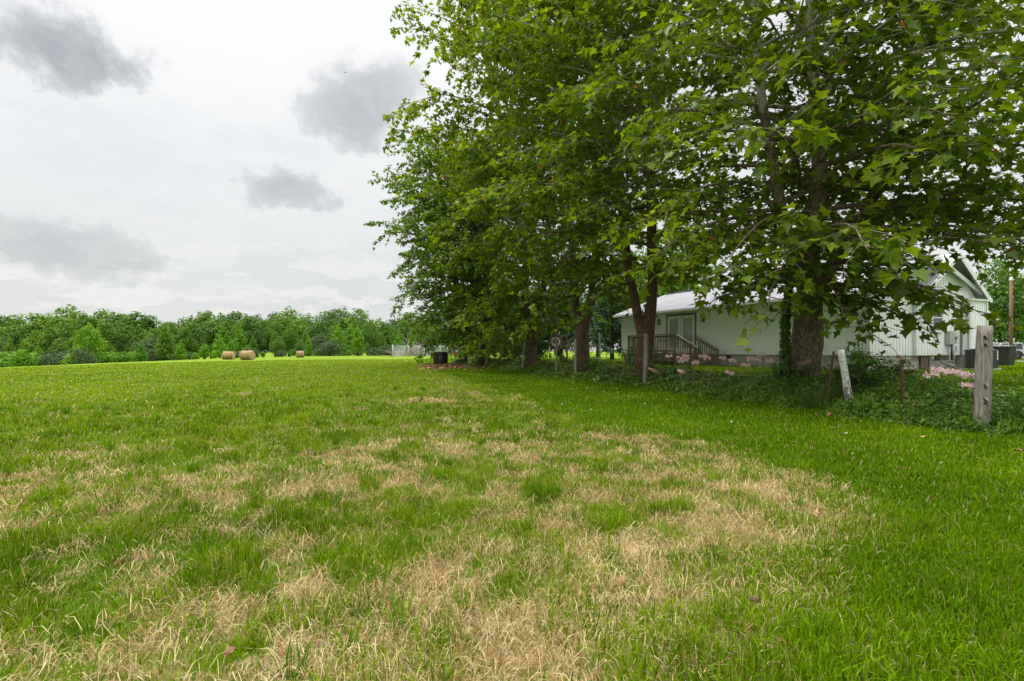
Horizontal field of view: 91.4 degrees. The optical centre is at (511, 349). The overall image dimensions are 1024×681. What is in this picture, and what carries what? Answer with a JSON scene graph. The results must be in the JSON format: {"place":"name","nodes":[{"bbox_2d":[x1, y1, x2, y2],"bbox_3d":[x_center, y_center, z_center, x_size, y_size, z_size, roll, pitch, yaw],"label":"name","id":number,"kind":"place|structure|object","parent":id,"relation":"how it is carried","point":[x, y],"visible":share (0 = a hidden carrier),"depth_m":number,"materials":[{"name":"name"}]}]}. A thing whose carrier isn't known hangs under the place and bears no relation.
{"place":"outdoors","nodes":[
{"label":"outdoors","id":0,"kind":"place"},
{"bbox_2d":[0,351,1023,680],"bbox_3d":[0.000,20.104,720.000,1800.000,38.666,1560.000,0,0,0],"label":"ground","id":1,"kind":"structure","parent":0,"point":[272,559],"depth_m":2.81,"materials":[{"name":"plant"}]},
{"bbox_2d":[0,331,30,351],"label":"forest tree","id":2,"kind":"object","parent":1,"relation":"on","point":[16,336],"visible":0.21,"depth_m":209.56,"materials":[{"name":"green plant"}]},
{"bbox_2d":[0,325,33,351],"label":"forest tree","id":3,"kind":"object","parent":1,"relation":"on","point":[19,328],"visible":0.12,"depth_m":234.56,"materials":[{"name":"green plant"}]},
{"bbox_2d":[7,348,38,366],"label":"edge bush","id":4,"kind":"object","parent":1,"relation":"on","point":[23,358],"visible":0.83,"depth_m":149.09,"materials":[{"name":"green plant"}]},
{"bbox_2d":[1,312,52,337],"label":"forest tree","id":5,"kind":"object","parent":1,"relation":"on","point":[32,320],"visible":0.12,"depth_m":249.02,"materials":[{"name":"green plant"}]},
{"bbox_2d":[20,330,49,354],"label":"forest tree","id":6,"kind":"object","parent":1,"relation":"on","point":[29,343],"visible":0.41,"depth_m":206.81,"materials":[{"name":"green plant"}]},
{"bbox_2d":[40,327,65,353],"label":"forest tree","id":7,"kind":"object","parent":1,"relation":"on","point":[47,338],"visible":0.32,"depth_m":209.65,"materials":[{"name":"green plant"}]},
{"bbox_2d":[27,304,86,337],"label":"forest tree","id":8,"kind":"object","parent":1,"relation":"on","point":[72,314],"visible":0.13,"depth_m":251.62,"materials":[{"name":"green plant"}]},
{"bbox_2d":[46,338,67,354],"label":"edge tree","id":9,"kind":"object","parent":1,"relation":"on","point":[56,346],"visible":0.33,"depth_m":192.88,"materials":[{"name":"green plant"}]},
{"bbox_2d":[43,349,74,364],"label":"edge bush","id":10,"kind":"object","parent":1,"relation":"on","point":[58,357],"visible":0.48,"depth_m":176.29,"materials":[{"name":"green plant"}]},
{"bbox_2d":[37,318,85,342],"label":"forest tree","id":11,"kind":"object","parent":1,"relation":"on","point":[70,321],"visible":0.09,"depth_m":232.05,"materials":[{"name":"green plant"}]},
{"bbox_2d":[49,324,78,350],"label":"forest tree","id":12,"kind":"object","parent":1,"relation":"on","point":[65,333],"visible":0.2,"depth_m":213.68,"materials":[{"name":"green plant"}]},
{"bbox_2d":[70,347,99,363],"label":"edge bush","id":13,"kind":"object","parent":1,"relation":"on","point":[77,356],"visible":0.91,"depth_m":149.03,"materials":[{"name":"green plant"}]},
{"bbox_2d":[69,316,102,333],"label":"forest tree","id":14,"kind":"object","parent":1,"relation":"on","point":[91,319],"visible":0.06,"depth_m":237.08,"materials":[{"name":"green plant"}]},
{"bbox_2d":[72,322,107,363],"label":"edge tree","id":15,"kind":"object","parent":1,"relation":"on","point":[89,338],"visible":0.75,"depth_m":171.03,"materials":[{"name":"green plant"}]},
{"bbox_2d":[89,308,115,326],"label":"forest tree","id":16,"kind":"object","parent":1,"relation":"on","point":[100,315],"visible":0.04,"depth_m":262.57,"materials":[{"name":"green plant"}]},
{"bbox_2d":[94,351,115,362],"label":"edge bush","id":17,"kind":"object","parent":1,"relation":"on","point":[108,357],"visible":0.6,"depth_m":177.46,"materials":[{"name":"green plant"}]},
{"bbox_2d":[91,322,124,358],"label":"forest tree","id":18,"kind":"object","parent":1,"relation":"on","point":[109,335],"visible":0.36,"depth_m":209.80,"materials":[{"name":"green plant"}]},
{"bbox_2d":[95,312,134,334],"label":"forest tree","id":19,"kind":"object","parent":1,"relation":"on","point":[115,318],"visible":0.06,"depth_m":255.34,"materials":[{"name":"green plant"}]},
{"bbox_2d":[112,333,130,354],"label":"forest tree","id":20,"kind":"object","parent":1,"relation":"on","point":[125,347],"visible":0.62,"depth_m":211.16,"materials":[{"name":"green plant"}]},
{"bbox_2d":[111,351,134,362],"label":"edge bush","id":21,"kind":"object","parent":1,"relation":"on","point":[120,357],"visible":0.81,"depth_m":177.47,"materials":[{"name":"green plant"}]},
{"bbox_2d":[110,311,157,337],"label":"forest tree","id":22,"kind":"object","parent":1,"relation":"on","point":[131,326],"visible":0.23,"depth_m":250.29,"materials":[{"name":"green plant"}]},
{"bbox_2d":[132,342,148,361],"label":"edge tree","id":23,"kind":"object","parent":1,"relation":"on","point":[142,355],"visible":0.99,"depth_m":159.54,"materials":[{"name":"green plant"}]},
{"bbox_2d":[128,334,175,355],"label":"edge tree","id":24,"kind":"object","parent":1,"relation":"on","point":[149,345],"visible":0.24,"depth_m":195.09,"materials":[{"name":"green plant"}]},
{"bbox_2d":[153,322,176,360],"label":"edge tree","id":25,"kind":"object","parent":1,"relation":"on","point":[163,346],"visible":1,"depth_m":175.04,"materials":[{"name":"green plant"}]},
{"bbox_2d":[173,340,187,359],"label":"tree","id":26,"kind":"object","parent":1,"relation":"on","point":[180,351],"visible":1,"depth_m":164.38,"materials":[{"name":"green plant"}]},
{"bbox_2d":[174,327,198,354],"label":"forest tree","id":27,"kind":"object","parent":1,"relation":"on","point":[190,341],"visible":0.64,"depth_m":217.90,"materials":[{"name":"green plant"}]},
{"bbox_2d":[175,322,211,355],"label":"forest tree","id":28,"kind":"object","parent":1,"relation":"on","point":[194,331],"visible":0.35,"depth_m":232.56,"materials":[{"name":"green plant"}]},
{"bbox_2d":[191,310,215,358],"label":"forest tree","id":29,"kind":"object","parent":1,"relation":"on","point":[202,317],"visible":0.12,"depth_m":261.14,"materials":[{"name":"green plant"}]},
{"bbox_2d":[195,321,220,358],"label":"forest tree","id":30,"kind":"object","parent":1,"relation":"on","point":[211,330],"visible":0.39,"depth_m":236.38,"materials":[{"name":"green plant"}]},
{"bbox_2d":[212,335,228,358],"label":"edge tree","id":31,"kind":"object","parent":1,"relation":"on","point":[219,347],"visible":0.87,"depth_m":167.29,"materials":[{"name":"green plant"}]},
{"bbox_2d":[210,322,231,356],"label":"forest tree","id":32,"kind":"object","parent":1,"relation":"on","point":[226,340],"visible":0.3,"depth_m":210.00,"materials":[{"name":"green plant"}]},
{"bbox_2d":[209,317,237,343],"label":"forest tree","id":33,"kind":"object","parent":1,"relation":"on","point":[226,325],"visible":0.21,"depth_m":242.26,"materials":[{"name":"green plant"}]},
{"bbox_2d":[219,311,248,331],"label":"forest tree","id":34,"kind":"object","parent":1,"relation":"on","point":[238,316],"visible":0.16,"depth_m":256.16,"materials":[{"name":"green plant"}]},
{"bbox_2d":[230,323,248,352],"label":"forest tree","id":35,"kind":"object","parent":1,"relation":"on","point":[240,342],"visible":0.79,"depth_m":207.05,"materials":[{"name":"green plant"}]},
{"bbox_2d":[238,350,255,359],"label":"hay bale","id":36,"kind":"object","parent":1,"relation":"on","point":[246,355],"visible":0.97,"depth_m":75.44},
{"bbox_2d":[230,316,269,351],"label":"forest tree","id":37,"kind":"object","parent":1,"relation":"on","point":[248,333],"visible":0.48,"depth_m":231.18,"materials":[{"name":"green plant"}]},
{"bbox_2d":[248,330,267,351],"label":"forest tree","id":38,"kind":"object","parent":1,"relation":"on","point":[260,341],"visible":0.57,"depth_m":220.99,"materials":[{"name":"green plant"}]},
{"bbox_2d":[251,320,275,352],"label":"forest tree","id":39,"kind":"object","parent":1,"relation":"on","point":[267,331],"visible":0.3,"depth_m":236.35,"materials":[{"name":"green plant"}]},
{"bbox_2d":[271,335,285,354],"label":"edge tree","id":40,"kind":"object","parent":1,"relation":"on","point":[278,342],"visible":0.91,"depth_m":192.41,"materials":[{"name":"green plant"}]},
{"bbox_2d":[268,306,308,356],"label":"forest tree","id":41,"kind":"object","parent":1,"relation":"on","point":[284,323],"visible":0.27,"depth_m":249.46,"materials":[{"name":"green plant"}]},
{"bbox_2d":[280,327,298,356],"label":"forest tree","id":42,"kind":"object","parent":1,"relation":"on","point":[290,335],"visible":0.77,"depth_m":208.13,"materials":[{"name":"green plant"}]},
{"bbox_2d":[283,318,318,347],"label":"forest tree","id":43,"kind":"object","parent":1,"relation":"on","point":[301,328],"visible":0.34,"depth_m":237.74,"materials":[{"name":"green plant"}]},
{"bbox_2d":[302,333,328,355],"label":"edge tree","id":44,"kind":"object","parent":1,"relation":"on","point":[316,340],"visible":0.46,"depth_m":189.26,"materials":[{"name":"green plant"}]},
{"bbox_2d":[304,319,332,347],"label":"forest tree","id":45,"kind":"object","parent":1,"relation":"on","point":[315,330],"visible":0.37,"depth_m":230.67,"materials":[{"name":"green plant"}]},
{"bbox_2d":[311,310,337,327],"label":"forest tree","id":46,"kind":"object","parent":1,"relation":"on","point":[327,318],"visible":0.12,"depth_m":260.48,"materials":[{"name":"green plant"}]},
{"bbox_2d":[314,338,347,355],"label":"edge bush","id":47,"kind":"object","parent":1,"relation":"on","point":[332,349],"visible":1,"depth_m":156.48,"materials":[{"name":"green plant"}]},
{"bbox_2d":[330,324,349,353],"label":"edge tree","id":48,"kind":"object","parent":1,"relation":"on","point":[341,339],"visible":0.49,"depth_m":169.57,"materials":[{"name":"green plant"}]},
{"bbox_2d":[324,306,356,328],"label":"forest tree","id":49,"kind":"object","parent":1,"relation":"on","point":[337,314],"visible":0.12,"depth_m":264.94,"materials":[{"name":"green plant"}]},
{"bbox_2d":[329,317,354,355],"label":"forest tree","id":50,"kind":"object","parent":1,"relation":"on","point":[342,323],"visible":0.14,"depth_m":240.59,"materials":[{"name":"green plant"}]},
{"bbox_2d":[351,325,365,355],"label":"edge tree","id":51,"kind":"object","parent":1,"relation":"on","point":[358,343],"visible":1,"depth_m":167.29,"materials":[{"name":"green plant"}]},
{"bbox_2d":[344,308,375,331],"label":"forest tree","id":52,"kind":"object","parent":1,"relation":"on","point":[362,314],"visible":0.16,"depth_m":254.04,"materials":[{"name":"green plant"}]},
{"bbox_2d":[361,324,375,355],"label":"forest tree","id":53,"kind":"object","parent":1,"relation":"on","point":[368,338],"visible":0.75,"depth_m":205.47,"materials":[{"name":"green plant"}]},
{"bbox_2d":[374,321,395,354],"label":"forest tree","id":54,"kind":"object","parent":1,"relation":"on","point":[383,326],"visible":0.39,"depth_m":234.16,"materials":[{"name":"green plant"}]},
{"bbox_2d":[391,329,406,349],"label":"forest tree","id":55,"kind":"object","parent":1,"relation":"on","point":[399,340],"visible":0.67,"depth_m":209.63,"materials":[{"name":"green plant"}]},
{"bbox_2d":[387,319,419,345],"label":"forest tree","id":56,"kind":"object","parent":1,"relation":"on","point":[405,333],"visible":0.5,"depth_m":226.03,"materials":[{"name":"green plant"}]},
{"bbox_2d":[373,339,448,355],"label":"brush pile","id":57,"kind":"object","parent":1,"relation":"on","point":[410,352],"visible":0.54,"depth_m":127.27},
{"bbox_2d":[392,345,456,356],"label":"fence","id":58,"kind":"object","parent":1,"relation":"on","point":[393,352],"visible":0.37,"depth_m":116.55,"materials":[{"name":"metal"}]},
{"bbox_2d":[433,352,447,363],"bbox_3d":[-6.578,0.812,46.000,1.350,1.224,1.360,0,0,0],"label":"barrel","id":59,"kind":"object","parent":1,"relation":"on","point":[436,355],"visible":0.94,"depth_m":45.47,"materials":[{"name":"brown wood"}]},
{"bbox_2d":[363,125,523,363],"bbox_3d":[-5.608,-8.598,44.872,15.386,21.507,13.232,0,0,0],"label":"maple tree","id":60,"kind":"object","parent":1,"relation":"on","point":[419,162],"visible":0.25,"depth_m":43.34,"materials":[{"name":"green plant"}]},
{"bbox_2d":[0,384,899,680],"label":"grass tufts","id":61,"kind":"object","parent":1,"relation":"on","point":[120,550],"visible":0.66,"depth_m":3.50,"materials":[{"name":"plant"}]},
{"bbox_2d":[415,363,488,371],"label":"leaf litter","id":62,"kind":"object","parent":1,"relation":"on","point":[449,366],"visible":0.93,"depth_m":35.73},
{"bbox_2d":[0,359,914,680],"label":"dry straw","id":63,"kind":"object","parent":1,"relation":"on","point":[774,485],"visible":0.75,"depth_m":2.97,"materials":[{"name":"plant"}]},
{"bbox_2d":[379,133,564,365],"bbox_3d":[-2.305,-7.404,38.149,14.310,19.068,12.689,0,0,0],"label":"maple tree","id":64,"kind":"object","parent":1,"relation":"on","point":[475,287],"visible":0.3,"depth_m":36.12,"materials":[{"name":"green plant"}]},
{"bbox_2d":[382,0,639,371],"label":"sycamore tree","id":65,"kind":"object","parent":1,"relation":"on","point":[490,305],"visible":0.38,"depth_m":27.80,"materials":[{"name":"green plant"}]},
{"bbox_2d":[475,321,568,359],"bbox_3d":[0.315,-0.623,34.090,5.752,3.140,5.147,0,0,26],"label":"shrub","id":66,"kind":"object","parent":1,"relation":"on","point":[506,348],"visible":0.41,"depth_m":33.81,"materials":[{"name":"green plant"}]},
{"bbox_2d":[502,321,592,360],"bbox_3d":[2.091,-0.562,31.187,5.577,2.943,3.828,0,0,0],"label":"shrub","id":67,"kind":"object","parent":1,"relation":"on","point":[539,349],"visible":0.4,"depth_m":30.82,"materials":[{"name":"green plant"}]},
{"bbox_2d":[409,0,694,370],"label":"sycamore tree","id":68,"kind":"object","parent":1,"relation":"on","point":[582,326],"visible":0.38,"depth_m":21.81,"materials":[{"name":"green plant"}]},
{"bbox_2d":[530,245,595,359],"bbox_3d":[4.363,-4.416,45.788,7.082,11.300,7.801,0,0,0],"label":"pine tree","id":69,"kind":"object","parent":1,"relation":"on","point":[571,336],"visible":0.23,"depth_m":44.97,"materials":[{"name":"green plant"}]},
{"bbox_2d":[565,333,600,361],"bbox_3d":[4.263,0.056,30.000,2.126,2.152,0.170,0,0,0],"label":"post and rail frame","id":70,"kind":"object","parent":1,"relation":"on","point":[567,345],"visible":0.41,"depth_m":29.95,"materials":[{"name":"grey wood"}]},
{"bbox_2d":[574,355,607,370],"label":"shrub","id":71,"kind":"object","parent":1,"relation":"on","point":[593,362],"visible":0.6,"depth_m":21.66,"materials":[{"name":"green plant"}]},
{"bbox_2d":[582,284,617,356],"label":"yard tree","id":72,"kind":"object","parent":1,"relation":"on","point":[590,327],"visible":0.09,"depth_m":97.28,"materials":[{"name":"green plant"}]},
{"bbox_2d":[589,267,630,358],"bbox_3d":[10.135,-3.578,49.968,6.554,9.866,6.580,0,0,-40],"label":"pine tree","id":73,"kind":"object","parent":1,"relation":"on","point":[615,333],"visible":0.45,"depth_m":49.86,"materials":[{"name":"green plant"}]},
{"bbox_2d":[595,351,635,372],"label":"shrub","id":74,"kind":"object","parent":1,"relation":"on","point":[625,359],"visible":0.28,"depth_m":19.66,"materials":[{"name":"green plant"}]},
{"bbox_2d":[594,250,658,344],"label":"yard tree","id":75,"kind":"object","parent":1,"relation":"on","point":[635,254],"visible":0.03,"depth_m":73.45,"materials":[{"name":"green plant"}]},
{"bbox_2d":[466,0,805,379],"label":"sycamore tree","id":76,"kind":"object","parent":1,"relation":"on","point":[592,91],"visible":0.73,"depth_m":16.91,"materials":[{"name":"green plant"}]},
{"bbox_2d":[616,337,673,376],"bbox_3d":[4.809,0.225,17.630,2.071,1.512,2.118,0,0,0],"label":"shrub","id":77,"kind":"object","parent":1,"relation":"on","point":[654,354],"visible":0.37,"depth_m":17.93,"materials":[{"name":"green plant"}]},
{"bbox_2d":[643,334,648,385],"bbox_3d":[4.383,0.407,16.400,0.137,1.864,0.137,0,0,45],"label":"fence post","id":78,"kind":"object","parent":1,"relation":"on","point":[645,358],"visible":0.87,"depth_m":16.36,"materials":[{"name":"grey wood"}]},
{"bbox_2d":[627,236,715,304],"bbox_3d":[19.517,-6.525,61.818,10.589,16.605,10.490,0,0,-6],"label":"yard tree","id":79,"kind":"object","parent":1,"relation":"on","point":[676,288],"visible":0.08,"depth_m":60.11,"materials":[{"name":"green plant"}]},
{"bbox_2d":[648,360,694,376],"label":"shrub","id":80,"kind":"object","parent":1,"relation":"on","point":[674,370],"visible":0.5,"depth_m":16.13,"materials":[{"name":"green plant"}]},
{"bbox_2d":[449,358,1023,436],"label":"ivy ground cover","id":81,"kind":"object","parent":1,"relation":"on","point":[597,373],"visible":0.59,"depth_m":12.38,"materials":[{"name":"green plant"}]},
{"bbox_2d":[786,378,840,406],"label":"grass clump","id":82,"kind":"object","parent":81,"relation":"on","point":[809,395],"visible":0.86,"depth_m":10.16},
{"bbox_2d":[778,265,795,381],"bbox_3d":[6.670,-0.792,12.091,0.589,3.296,0.348,0,0,-35],"label":"ivy clad stem","id":83,"kind":"object","parent":1,"relation":"on","point":[785,340],"visible":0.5,"depth_m":11.98,"materials":[{"name":"green plant"}]},
{"bbox_2d":[770,359,817,386],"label":"shrub","id":84,"kind":"object","parent":1,"relation":"on","point":[801,373],"visible":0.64,"depth_m":11.70,"materials":[{"name":"green plant"}]},
{"bbox_2d":[613,254,992,369],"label":"house","id":85,"kind":"structure","parent":1,"relation":"on","point":[717,335],"depth_m":22.52,"materials":[{"name":"white"}]},
{"bbox_2d":[668,316,680,352],"bbox_3d":[9.146,-0.865,28.228,0.030,2.050,1.000,0,0,-25],"label":"door","id":86,"kind":"structure","parent":85,"relation":"in","point":[674,322],"depth_m":28.19,"materials":[{"name":"white paint"}]},
{"bbox_2d":[681,315,693,352],"bbox_3d":[9.588,-0.865,27.287,0.030,2.050,1.000,0,0,-25],"label":"door","id":87,"kind":"structure","parent":85,"relation":"in","point":[687,328],"depth_m":27.30,"materials":[{"name":"white paint"}]},
{"bbox_2d":[919,356,929,368],"bbox_3d":[16.936,0.570,20.526,0.630,0.660,0.089,0,0,-25],"label":"crawl door","id":88,"kind":"structure","parent":85,"relation":"in","point":[924,361],"depth_m":20.46,"materials":[{"name":"brown wood"}]},
{"bbox_2d":[586,0,1023,377],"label":"sycamore tree","id":89,"kind":"object","parent":1,"relation":"on","point":[823,134],"visible":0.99,"depth_m":10.68,"materials":[{"name":"green plant"}]},
{"bbox_2d":[837,349,853,409],"bbox_3d":[6.533,0.674,9.750,0.365,1.373,0.141,0,0,0],"label":"fence post","id":90,"kind":"object","parent":1,"relation":"on","point":[844,370],"visible":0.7,"depth_m":9.70,"materials":[{"name":"wood"}]},
{"bbox_2d":[797,348,895,393],"bbox_3d":[6.767,0.462,10.082,1.601,1.032,1.270,0,0,-15],"label":"shrub","id":91,"kind":"object","parent":1,"relation":"on","point":[856,376],"visible":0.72,"depth_m":9.98,"materials":[{"name":"green plant"}]},
{"bbox_2d":[707,366,1023,433],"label":"bank grass","id":92,"kind":"structure","parent":1,"relation":"on","point":[907,411],"depth_m":9.05,"materials":[{"name":"plant"}]},
{"bbox_2d":[806,339,935,384],"bbox_3d":[7.380,0.340,10.439,2.180,1.115,2.236,0,0,29],"label":"shrub","id":93,"kind":"object","parent":1,"relation":"on","point":[897,369],"visible":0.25,"depth_m":10.36,"materials":[{"name":"green plant"}]},
{"bbox_2d":[755,369,1023,435],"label":"bank weeds","id":94,"kind":"object","parent":1,"relation":"on","point":[1016,396],"visible":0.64,"depth_m":8.35,"materials":[{"name":"green plant"}]},
{"bbox_2d":[900,359,903,418],"bbox_3d":[6.834,0.743,8.753,0.067,1.155,0.040,0,0,0],"label":"steel post","id":95,"kind":"object","parent":1,"relation":"on","point":[901,381],"visible":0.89,"depth_m":8.75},
{"bbox_2d":[923,366,945,389],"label":"pink lily","id":96,"kind":"object","parent":1,"relation":"on","point":[929,375],"visible":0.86,"depth_m":8.80,"materials":[{"name":"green plant"}]},
{"bbox_2d":[911,386,968,417],"bbox_3d":[7.249,0.902,8.078,0.719,0.632,1.188,0,0,-29],"label":"shrub","id":97,"kind":"object","parent":1,"relation":"on","point":[942,390],"visible":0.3,"depth_m":8.19,"materials":[{"name":"green plant"}]},
{"bbox_2d":[920,409,1002,436],"bbox_3d":[6.662,1.120,7.589,0.896,0.475,0.903,0,0,0],"label":"shrub","id":98,"kind":"object","parent":1,"relation":"on","point":[940,425],"visible":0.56,"depth_m":7.56,"materials":[{"name":"green plant"}]},
{"bbox_2d":[960,350,1001,369],"bbox_3d":[18.760,0.441,20.000,1.040,0.980,1.040,0,0,-34],"label":"air conditioner","id":99,"kind":"object","parent":1,"relation":"on","point":[969,354],"visible":0.45,"depth_m":19.90,"materials":[{"name":"grey metal"}]},
{"bbox_2d":[973,325,992,429],"bbox_3d":[7.111,0.481,7.553,0.226,1.703,0.216,0,0,-31],"label":"fence post","id":100,"kind":"object","parent":1,"relation":"on","point":[983,367],"visible":0.9,"depth_m":7.48,"materials":[{"name":"grey wood"}]},
{"bbox_2d":[455,352,973,416],"bbox_3d":[0.721,0.676,28.506,0.032,1.138,43.877,0,0,-17],"label":"wire fence","id":101,"kind":"object","parent":100,"relation":"attached to","point":[533,362],"visible":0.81,"depth_m":11.39,"materials":[{"name":"metal"}]},
{"bbox_2d":[975,258,1023,345],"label":"yard tree","id":102,"kind":"object","parent":1,"relation":"on","point":[1000,293],"visible":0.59,"depth_m":64.42,"materials":[{"name":"green plant"}]},
{"bbox_2d":[993,345,1016,364],"bbox_3d":[24.643,0.279,25.019,0.660,1.087,0.760,0,0,-20],"label":"trash bin","id":103,"kind":"object","parent":1,"relation":"on","point":[1006,355],"visible":0.65,"depth_m":24.79,"materials":[{"name":"black plastic"}]},
{"bbox_2d":[993,343,1023,358],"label":"parked car","id":104,"kind":"object","parent":1,"relation":"on","point":[1019,350],"visible":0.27,"depth_m":51.22,"materials":[{"name":"silver metal"}]},
{"bbox_2d":[1009,277,1012,346],"bbox_3d":[43.912,-2.599,44.000,0.280,7.601,0.280,0,0,0],"label":"utility pole","id":105,"kind":"object","parent":1,"relation":"on","point":[1011,310],"visible":0.86,"depth_m":43.90,"materials":[{"name":"brown wood"}]},
{"bbox_2d":[0,0,1023,350],"label":"sky","id":106,"kind":"structure","parent":0,"point":[168,160],"materials":[{"name":"white"}]},
{"bbox_2d":[419,358,1023,680],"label":"lawn grass","id":107,"kind":"structure","parent":0,"point":[997,605],"depth_m":3.19,"materials":[{"name":"plant"}]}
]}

